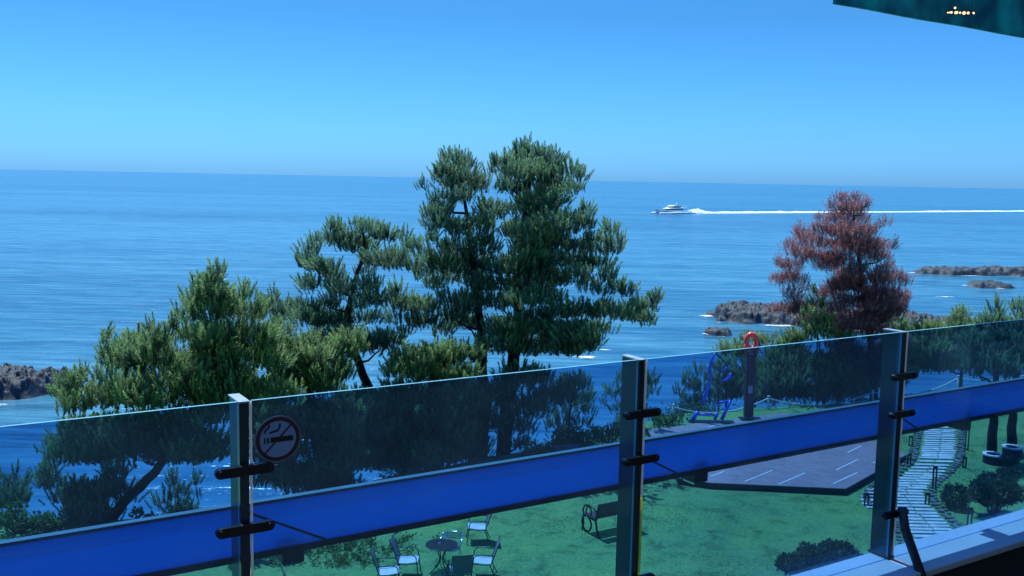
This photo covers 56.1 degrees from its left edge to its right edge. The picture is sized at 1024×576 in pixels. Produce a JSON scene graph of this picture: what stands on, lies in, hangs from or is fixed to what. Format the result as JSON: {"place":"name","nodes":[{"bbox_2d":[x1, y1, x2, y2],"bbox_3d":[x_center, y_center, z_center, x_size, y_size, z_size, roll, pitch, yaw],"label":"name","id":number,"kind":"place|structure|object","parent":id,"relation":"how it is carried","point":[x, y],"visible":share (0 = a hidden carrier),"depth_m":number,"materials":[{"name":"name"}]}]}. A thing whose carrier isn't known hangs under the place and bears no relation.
{"place":"outdoors","nodes":[
{"label":"outdoors","id":0,"kind":"place"},
{"bbox_2d":[180,507,193,510],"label":"leafy bush","id":1,"kind":"object","parent":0,"point":[184,509],"visible":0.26,"depth_m":27.99,"materials":[{"name":"green plant"}]},
{"bbox_2d":[0,169,1023,520],"bbox_3d":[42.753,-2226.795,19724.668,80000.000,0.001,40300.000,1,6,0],"label":"sea","id":2,"kind":"structure","parent":0,"point":[86,257],"depth_m":245.65,"materials":[{"name":"liquid"}]},
{"bbox_2d":[0,363,67,400],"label":"sea rock","id":3,"kind":"object","parent":2,"relation":"in","point":[18,382],"visible":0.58,"depth_m":85.38,"materials":[{"name":"grey stone"}]},
{"bbox_2d":[655,203,691,213],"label":"motor yacht","id":4,"kind":"object","parent":2,"relation":"on","point":[674,208],"visible":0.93,"depth_m":601.92,"materials":[{"name":"white plastic"}]},
{"bbox_2d":[651,212,695,213],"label":"bow wave","id":5,"kind":"object","parent":2,"relation":"on","point":[674,213],"visible":0.8,"depth_m":597.03,"materials":[{"name":"liquid"}]},
{"bbox_2d":[704,327,731,335],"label":"sea rock","id":6,"kind":"object","parent":2,"relation":"in","point":[716,331],"visible":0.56,"depth_m":126.34,"materials":[{"name":"grey stone"}]},
{"bbox_2d":[584,272,1002,357],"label":"surf","id":7,"kind":"structure","parent":2,"relation":"on","point":[768,325],"depth_m":135.58,"materials":[{"name":"white liquid"}]},
{"bbox_2d":[706,300,997,331],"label":"sea rock","id":8,"kind":"object","parent":2,"relation":"in","point":[743,311],"visible":0.24,"depth_m":138.41,"materials":[{"name":"grey stone"}]},
{"bbox_2d":[689,208,1023,212],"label":"wake","id":9,"kind":"object","parent":2,"relation":"on","point":[698,210],"visible":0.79,"depth_m":678.40,"materials":[{"name":"liquid"}]},
{"bbox_2d":[913,265,1023,276],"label":"sea rock","id":10,"kind":"object","parent":2,"relation":"in","point":[993,270],"visible":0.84,"depth_m":220.65,"materials":[{"name":"grey stone"}]},
{"bbox_2d":[966,280,1014,288],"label":"sea rock","id":11,"kind":"object","parent":2,"relation":"in","point":[985,284],"visible":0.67,"depth_m":192.86,"materials":[{"name":"grey stone"}]},
{"bbox_2d":[0,398,1023,575],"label":"ground","id":12,"kind":"structure","parent":0,"point":[792,529],"depth_m":27.59,"materials":[{"name":"green plant"}]},
{"bbox_2d":[0,458,33,519],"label":"young pine","id":13,"kind":"object","parent":12,"relation":"on","point":[17,487],"visible":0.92,"depth_m":27.54,"materials":[{"name":"green plant"}]},
{"bbox_2d":[0,496,57,534],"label":"leafy bush","id":14,"kind":"object","parent":12,"relation":"on","point":[18,524],"visible":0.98,"depth_m":26.56,"materials":[{"name":"green plant"}]},
{"bbox_2d":[33,510,75,530],"bbox_3d":[-12.847,6.544,26.980,1.098,0.718,0.906,1,6,0],"label":"leafy bush","id":15,"kind":"object","parent":12,"relation":"on","point":[60,521],"visible":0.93,"depth_m":26.89,"materials":[{"name":"green plant"}]},
{"bbox_2d":[128,506,163,519],"bbox_3d":[-10.385,6.503,27.271,1.169,0.630,0.706,1,6,0],"label":"leafy bush","id":16,"kind":"object","parent":12,"relation":"on","point":[137,511],"visible":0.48,"depth_m":27.28,"materials":[{"name":"green plant"}]},
{"bbox_2d":[31,256,306,523],"bbox_3d":[-10.280,3.248,28.032,8.734,8.651,4.469,1,6,0],"label":"pine tree","id":17,"kind":"object","parent":12,"relation":"on","point":[205,369],"visible":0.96,"depth_m":27.13,"materials":[{"name":"green plant"}]},
{"bbox_2d":[144,467,205,513],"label":"young pine","id":18,"kind":"object","parent":12,"relation":"on","point":[183,503],"visible":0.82,"depth_m":29.87,"materials":[{"name":"green plant"}]},
{"bbox_2d":[220,312,374,494],"bbox_3d":[-7.130,4.691,31.836,5.094,7.875,3.769,1,6,0],"label":"pine tree","id":19,"kind":"object","parent":12,"relation":"on","point":[319,365],"visible":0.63,"depth_m":31.03,"materials":[{"name":"green plant"}]},
{"bbox_2d":[269,531,440,568],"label":"weeds","id":20,"kind":"object","parent":12,"relation":"on","point":[352,554],"visible":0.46,"depth_m":25.53,"materials":[{"name":"green plant"}]},
{"bbox_2d":[253,212,459,473],"bbox_3d":[-5.583,3.297,34.960,7.604,12.055,4.704,1,6,0],"label":"pine tree","id":21,"kind":"object","parent":12,"relation":"on","point":[317,314],"visible":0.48,"depth_m":34.20,"materials":[{"name":"green plant"}]},
{"bbox_2d":[370,546,399,575],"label":"garden chair","id":22,"kind":"object","parent":12,"relation":"on","point":[387,570],"visible":1,"depth_m":23.40,"materials":[{"name":"grey fabric"}]},
{"bbox_2d":[390,535,420,575],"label":"garden chair","id":23,"kind":"object","parent":12,"relation":"on","point":[408,559],"visible":0.9,"depth_m":24.12,"materials":[{"name":"grey fabric"}]},
{"bbox_2d":[359,334,494,471],"bbox_3d":[-3.095,4.151,33.706,5.067,5.474,3.458,1,6,0],"label":"pine tree","id":24,"kind":"object","parent":12,"relation":"on","point":[433,362],"visible":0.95,"depth_m":33.18,"materials":[{"name":"green plant"}]},
{"bbox_2d":[425,538,457,573],"bbox_3d":[-1.792,6.880,24.490,0.838,0.722,0.838,1,6,0],"label":"round table","id":25,"kind":"object","parent":12,"relation":"on","point":[446,544],"visible":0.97,"depth_m":24.44,"materials":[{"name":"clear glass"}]},
{"bbox_2d":[380,143,506,462],"bbox_3d":[-2.513,1.766,37.040,5.212,14.622,4.671,1,6,0],"label":"pine tree","id":26,"kind":"object","parent":12,"relation":"on","point":[452,176],"visible":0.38,"depth_m":36.01,"materials":[{"name":"green plant"}]},
{"bbox_2d":[439,531,462,566],"bbox_3d":[-1.570,6.790,24.961,0.588,0.801,0.530,2,7,10],"label":"metal chair","id":27,"kind":"object","parent":12,"relation":"on","point":[451,533],"visible":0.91,"depth_m":25.08,"materials":[{"name":"metal"}]},
{"bbox_2d":[447,555,473,575],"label":"garden chair","id":28,"kind":"object","parent":12,"relation":"on","point":[462,564],"visible":1,"depth_m":23.26,"materials":[{"name":"grey fabric"}]},
{"bbox_2d":[466,514,491,543],"bbox_3d":[-0.893,6.537,26.582,0.746,0.971,0.538,1,7,-4],"label":"garden chair","id":29,"kind":"object","parent":12,"relation":"on","point":[477,526],"visible":0.77,"depth_m":26.49,"materials":[{"name":"grey fabric"}]},
{"bbox_2d":[471,536,500,575],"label":"garden chair","id":30,"kind":"object","parent":12,"relation":"on","point":[484,560],"visible":0.91,"depth_m":24.19,"materials":[{"name":"fabric"}]},
{"bbox_2d":[515,439,559,457],"bbox_3d":[0.984,5.769,33.868,1.656,1.013,0.941,-2,7,-27],"label":"leafy bush","id":31,"kind":"object","parent":12,"relation":"on","point":[535,449],"visible":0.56,"depth_m":33.75,"materials":[{"name":"green plant"}]},
{"bbox_2d":[466,131,664,454],"bbox_3d":[1.893,0.734,35.927,7.754,13.238,5.801,1,6,0],"label":"pine tree","id":32,"kind":"object","parent":12,"relation":"on","point":[534,233],"visible":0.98,"depth_m":34.85,"materials":[{"name":"green plant"}]},
{"bbox_2d":[543,370,598,432],"bbox_3d":[2.471,5.244,38.637,2.310,4.189,1.936,4,7,20],"label":"bushy pine","id":33,"kind":"object","parent":12,"relation":"on","point":[586,398],"visible":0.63,"depth_m":38.20,"materials":[{"name":"green plant"}]},
{"bbox_2d":[542,423,599,451],"bbox_3d":[2.038,5.595,35.181,2.103,1.099,1.495,-1,7,-21],"label":"leafy bush","id":34,"kind":"object","parent":12,"relation":"on","point":[572,435],"visible":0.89,"depth_m":35.02,"materials":[{"name":"green plant"}]},
{"bbox_2d":[581,501,617,538],"bbox_3d":[2.834,6.482,27.615,1.478,1.003,0.895,-3,8,-31],"label":"park bench","id":35,"kind":"object","parent":12,"relation":"on","point":[608,509],"visible":0.48,"depth_m":27.16,"materials":[{"name":"black metal"}]},
{"bbox_2d":[582,418,619,443],"bbox_3d":[3.656,5.484,36.209,2.211,1.146,1.585,1,6,0],"label":"leafy bush","id":36,"kind":"object","parent":12,"relation":"on","point":[597,432],"visible":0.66,"depth_m":35.95,"materials":[{"name":"green plant"}]},
{"bbox_2d":[340,391,911,484],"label":"undergrowth","id":37,"kind":"object","parent":12,"relation":"on","point":[856,401],"visible":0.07,"depth_m":42.12,"materials":[{"name":"green plant"}]},
{"bbox_2d":[599,364,662,424],"bbox_3d":[4.686,4.769,38.935,2.573,3.563,1.995,-1,7,-18],"label":"young pine","id":38,"kind":"object","parent":12,"relation":"on","point":[610,392],"visible":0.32,"depth_m":38.50,"materials":[{"name":"green plant"}]},
{"bbox_2d":[647,411,688,426],"bbox_3d":[6.400,5.401,39.699,1.657,0.682,1.119,1,6,0],"label":"leafy bush","id":39,"kind":"object","parent":12,"relation":"on","point":[670,417],"visible":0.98,"depth_m":39.51,"materials":[{"name":"green plant"}]},
{"bbox_2d":[669,359,721,412],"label":"young pine","id":40,"kind":"object","parent":12,"relation":"on","point":[695,385],"visible":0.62,"depth_m":43.82,"materials":[{"name":"green plant"}]},
{"bbox_2d":[707,353,744,407],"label":"bushy pine","id":41,"kind":"object","parent":12,"relation":"on","point":[720,366],"visible":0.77,"depth_m":44.79,"materials":[{"name":"green plant"}]},
{"bbox_2d":[707,329,779,407],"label":"bushy pine","id":42,"kind":"object","parent":12,"relation":"on","point":[738,346],"visible":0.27,"depth_m":47.34,"materials":[{"name":"green plant"}]},
{"bbox_2d":[647,413,906,494],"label":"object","id":43,"kind":"structure","parent":12,"relation":"on","point":[844,470],"depth_m":32.81,"materials":[{"name":"white paint"}]},
{"bbox_2d":[687,353,734,423],"bbox_3d":[8.201,4.110,39.316,1.900,2.974,0.500,1,6,0],"label":"tube sculpture","id":44,"kind":"object","parent":43,"relation":"on","point":[697,413],"visible":0.99,"depth_m":39.33,"materials":[{"name":"blue painted metal"}]},
{"bbox_2d":[738,332,760,420],"bbox_3d":[9.979,3.646,39.836,0.900,3.678,0.600,1,6,0],"label":"ring stand","id":45,"kind":"object","parent":43,"relation":"on","point":[749,388],"visible":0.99,"depth_m":39.71,"materials":[{"name":"grey paint"}]},
{"bbox_2d":[746,373,754,413],"bbox_3d":[9.869,4.365,39.779,0.295,1.738,0.013,1,6,0],"label":"door","id":46,"kind":"structure","parent":45,"relation":"in","point":[750,376],"depth_m":39.79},
{"bbox_2d":[742,322,874,405],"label":"bushy pine","id":47,"kind":"object","parent":12,"relation":"on","point":[788,371],"visible":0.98,"depth_m":44.80,"materials":[{"name":"green plant"}]},
{"bbox_2d":[774,537,863,575],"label":"garden shrub","id":48,"kind":"object","parent":12,"relation":"on","point":[805,556],"visible":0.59,"depth_m":24.08,"materials":[{"name":"green plant"}]},
{"bbox_2d":[798,282,839,403],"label":"young pine","id":49,"kind":"object","parent":12,"relation":"on","point":[816,324],"visible":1,"depth_m":44.15,"materials":[{"name":"green plant"}]},
{"bbox_2d":[766,189,919,399],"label":"dead pine","id":50,"kind":"object","parent":12,"relation":"on","point":[873,306],"visible":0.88,"depth_m":45.26,"materials":[{"name":"red plant"}]},
{"bbox_2d":[672,375,1023,413],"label":"rope fence","id":51,"kind":"object","parent":12,"relation":"on","point":[768,396],"visible":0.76,"depth_m":43.73,"materials":[{"name":"white fabric"}]},
{"bbox_2d":[864,493,868,505],"bbox_3d":[11.137,6.642,30.158,0.142,0.400,0.060,1,6,0],"label":"bollard light","id":52,"kind":"object","parent":12,"relation":"on","point":[865,495],"visible":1,"depth_m":30.14,"materials":[{"name":"black metal"}]},
{"bbox_2d":[877,311,930,380],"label":"bushy pine","id":53,"kind":"object","parent":12,"relation":"on","point":[901,326],"visible":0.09,"depth_m":48.69,"materials":[{"name":"green plant"}]},
{"bbox_2d":[907,454,911,462],"bbox_3d":[14.329,6.194,34.634,0.142,0.400,0.060,1,7,-2],"label":"bollard light","id":54,"kind":"object","parent":12,"relation":"on","point":[909,455],"visible":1,"depth_m":34.60,"materials":[{"name":"black paint"}]},
{"bbox_2d":[908,436,912,445],"bbox_3d":[15.452,5.923,37.201,0.142,0.400,0.060,1,7,2],"label":"bollard light","id":55,"kind":"object","parent":12,"relation":"on","point":[911,441],"visible":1,"depth_m":37.18,"materials":[{"name":"black paint"}]},
{"bbox_2d":[862,431,965,543],"bbox_3d":[14.334,6.469,33.763,3.242,0.090,17.182,4,7,24],"label":"path edging","id":56,"kind":"object","parent":12,"relation":"on","point":[960,455],"visible":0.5,"depth_m":33.50,"materials":[{"name":"grey stone"}]},
{"bbox_2d":[924,493,929,504],"bbox_3d":[13.118,6.662,30.320,0.142,0.400,0.060,1,7,-4],"label":"bollard light","id":57,"kind":"object","parent":12,"relation":"on","point":[927,494],"visible":1,"depth_m":30.30,"materials":[{"name":"black paint"}]},
{"bbox_2d":[932,466,937,488],"bbox_3d":[14.004,6.299,31.802,0.142,0.820,0.060,0,7,-10],"label":"bollard light","id":58,"kind":"object","parent":12,"relation":"on","point":[935,467],"visible":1,"depth_m":31.78,"materials":[{"name":"black metal"}]},
{"bbox_2d":[905,302,982,386],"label":"young pine","id":59,"kind":"object","parent":12,"relation":"on","point":[938,352],"visible":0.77,"depth_m":43.77,"materials":[{"name":"green plant"}]},
{"bbox_2d":[939,481,969,510],"bbox_3d":[13.928,6.558,30.054,0.952,0.962,0.968,6,8,37],"label":"garden shrub","id":60,"kind":"object","parent":12,"relation":"on","point":[960,489],"visible":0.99,"depth_m":29.91,"materials":[{"name":"green plant"}]},
{"bbox_2d":[947,422,970,430],"bbox_3d":[2.340,0.687,5.052,0.125,0.121,0.090,-3,8,-32],"label":"floodlight","id":61,"kind":"object","parent":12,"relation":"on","point":[963,426],"visible":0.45,"depth_m":5.04,"materials":[{"name":"black metal"}]},
{"bbox_2d":[962,457,966,467],"bbox_3d":[16.238,6.253,34.436,0.142,0.400,0.060,0,7,-10],"label":"bollard light","id":62,"kind":"object","parent":12,"relation":"on","point":[965,458],"visible":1,"depth_m":34.42,"materials":[{"name":"white paint"}]},
{"bbox_2d":[964,429,969,449],"bbox_3d":[17.449,5.795,36.800,0.142,0.820,0.060,1,7,3],"label":"bollard light","id":63,"kind":"object","parent":12,"relation":"on","point":[968,430],"visible":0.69,"depth_m":36.79,"materials":[{"name":"white paint"}]},
{"bbox_2d":[966,507,972,524],"bbox_3d":[13.230,6.745,27.758,0.142,0.820,0.060,2,7,9],"label":"bollard light","id":64,"kind":"object","parent":12,"relation":"on","point":[970,509],"visible":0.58,"depth_m":27.72,"materials":[{"name":"white paint"}]},
{"bbox_2d":[953,290,1023,451],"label":"garden pine","id":65,"kind":"object","parent":12,"relation":"on","point":[988,352],"visible":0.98,"depth_m":35.01,"materials":[{"name":"green plant"}]},
{"bbox_2d":[982,451,1002,465],"bbox_3d":[17.587,6.227,35.108,0.720,0.350,0.720,1,6,0],"label":"tree base","id":66,"kind":"object","parent":12,"relation":"on","point":[990,457],"visible":0.96,"depth_m":34.89,"materials":[{"name":"concrete"}]},
{"bbox_2d":[966,470,1023,516],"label":"garden shrub","id":67,"kind":"object","parent":12,"relation":"on","point":[993,489],"visible":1,"depth_m":29.22,"materials":[{"name":"green plant"}]},
{"bbox_2d":[992,295,1023,444],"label":"garden pine","id":68,"kind":"object","parent":12,"relation":"on","point":[1018,325],"visible":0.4,"depth_m":36.40,"materials":[{"name":"green plant"}]},
{"bbox_2d":[995,467,1021,482],"bbox_3d":[16.606,6.368,32.210,0.866,0.765,0.795,1,6,0],"label":"garden shrub","id":69,"kind":"object","parent":12,"relation":"on","point":[1013,472],"visible":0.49,"depth_m":32.06,"materials":[{"name":"green plant"}]},
{"bbox_2d":[998,453,1019,466],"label":"garden shrub","id":70,"kind":"object","parent":12,"relation":"on","point":[1005,459],"visible":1,"depth_m":34.49,"materials":[{"name":"green plant"}]},
{"bbox_2d":[1002,444,1022,457],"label":"tree base","id":71,"kind":"object","parent":12,"relation":"on","point":[1014,449],"visible":0.9,"depth_m":35.91,"materials":[{"name":"stone"}]},
{"bbox_2d":[0,0,1023,188],"label":"sky","id":72,"kind":"structure","parent":0,"point":[796,92],"materials":[{"name":"blue"}]},
{"bbox_2d":[552,444,580,450],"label":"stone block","id":73,"kind":"structure","parent":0,"point":[566,446],"depth_m":34.63,"materials":[{"name":"grey stone"}]},
{"bbox_2d":[860,427,956,539],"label":"path","id":74,"kind":"structure","parent":0,"point":[932,446],"depth_m":32.50,"materials":[{"name":"stone"}]},
{"bbox_3d":[3.931,1.795,-1.841,21.000,17.000,6.030,-3,8,-32],"label":"building","id":75,"kind":"object","parent":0,"visible":0},
{"bbox_2d":[791,509,1023,575],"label":"parapet","id":76,"kind":"structure","parent":75,"relation":"on","point":[994,546],"depth_m":4.71,"materials":[{"name":"white concrete"}]},
{"bbox_2d":[0,319,1023,575],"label":"glass railing","id":77,"kind":"object","parent":76,"relation":"on","point":[240,531],"visible":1,"depth_m":3.54,"materials":[{"name":"glass"}]},
{"bbox_2d":[254,416,300,465],"bbox_3d":[-0.708,0.462,2.903,0.143,0.154,0.004,-3,8,-32],"label":"no smoking sign","id":78,"kind":"object","parent":77,"relation":"attached to","point":[277,439],"visible":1,"depth_m":2.90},
{"bbox_2d":[275,550,303,566],"bbox_3d":[-0.756,0.844,3.152,0.125,0.121,0.090,-3,8,-31],"label":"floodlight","id":79,"kind":"object","parent":77,"relation":"attached to","point":[291,558],"visible":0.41,"depth_m":3.13,"materials":[{"name":"black metal"}]},
{"bbox_2d":[681,472,707,484],"bbox_3d":[0.758,0.767,4.081,0.125,0.121,0.090,-3,8,-32],"label":"floodlight","id":80,"kind":"object","parent":77,"relation":"attached to","point":[697,478],"visible":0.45,"depth_m":4.06,"materials":[{"name":"black metal"}]},
{"bbox_2d":[833,0,1023,37],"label":"awning","id":81,"kind":"object","parent":75,"relation":"attached to","point":[1004,17],"visible":1,"depth_m":5.99,"materials":[{"name":"teal fabric"}]},
{"bbox_2d":[946,0,975,14],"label":"cluster lamp","id":82,"kind":"object","parent":81,"relation":"hanging from","point":[956,12],"visible":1,"depth_m":5.68,"materials":[{"name":"beige"}]}
]}

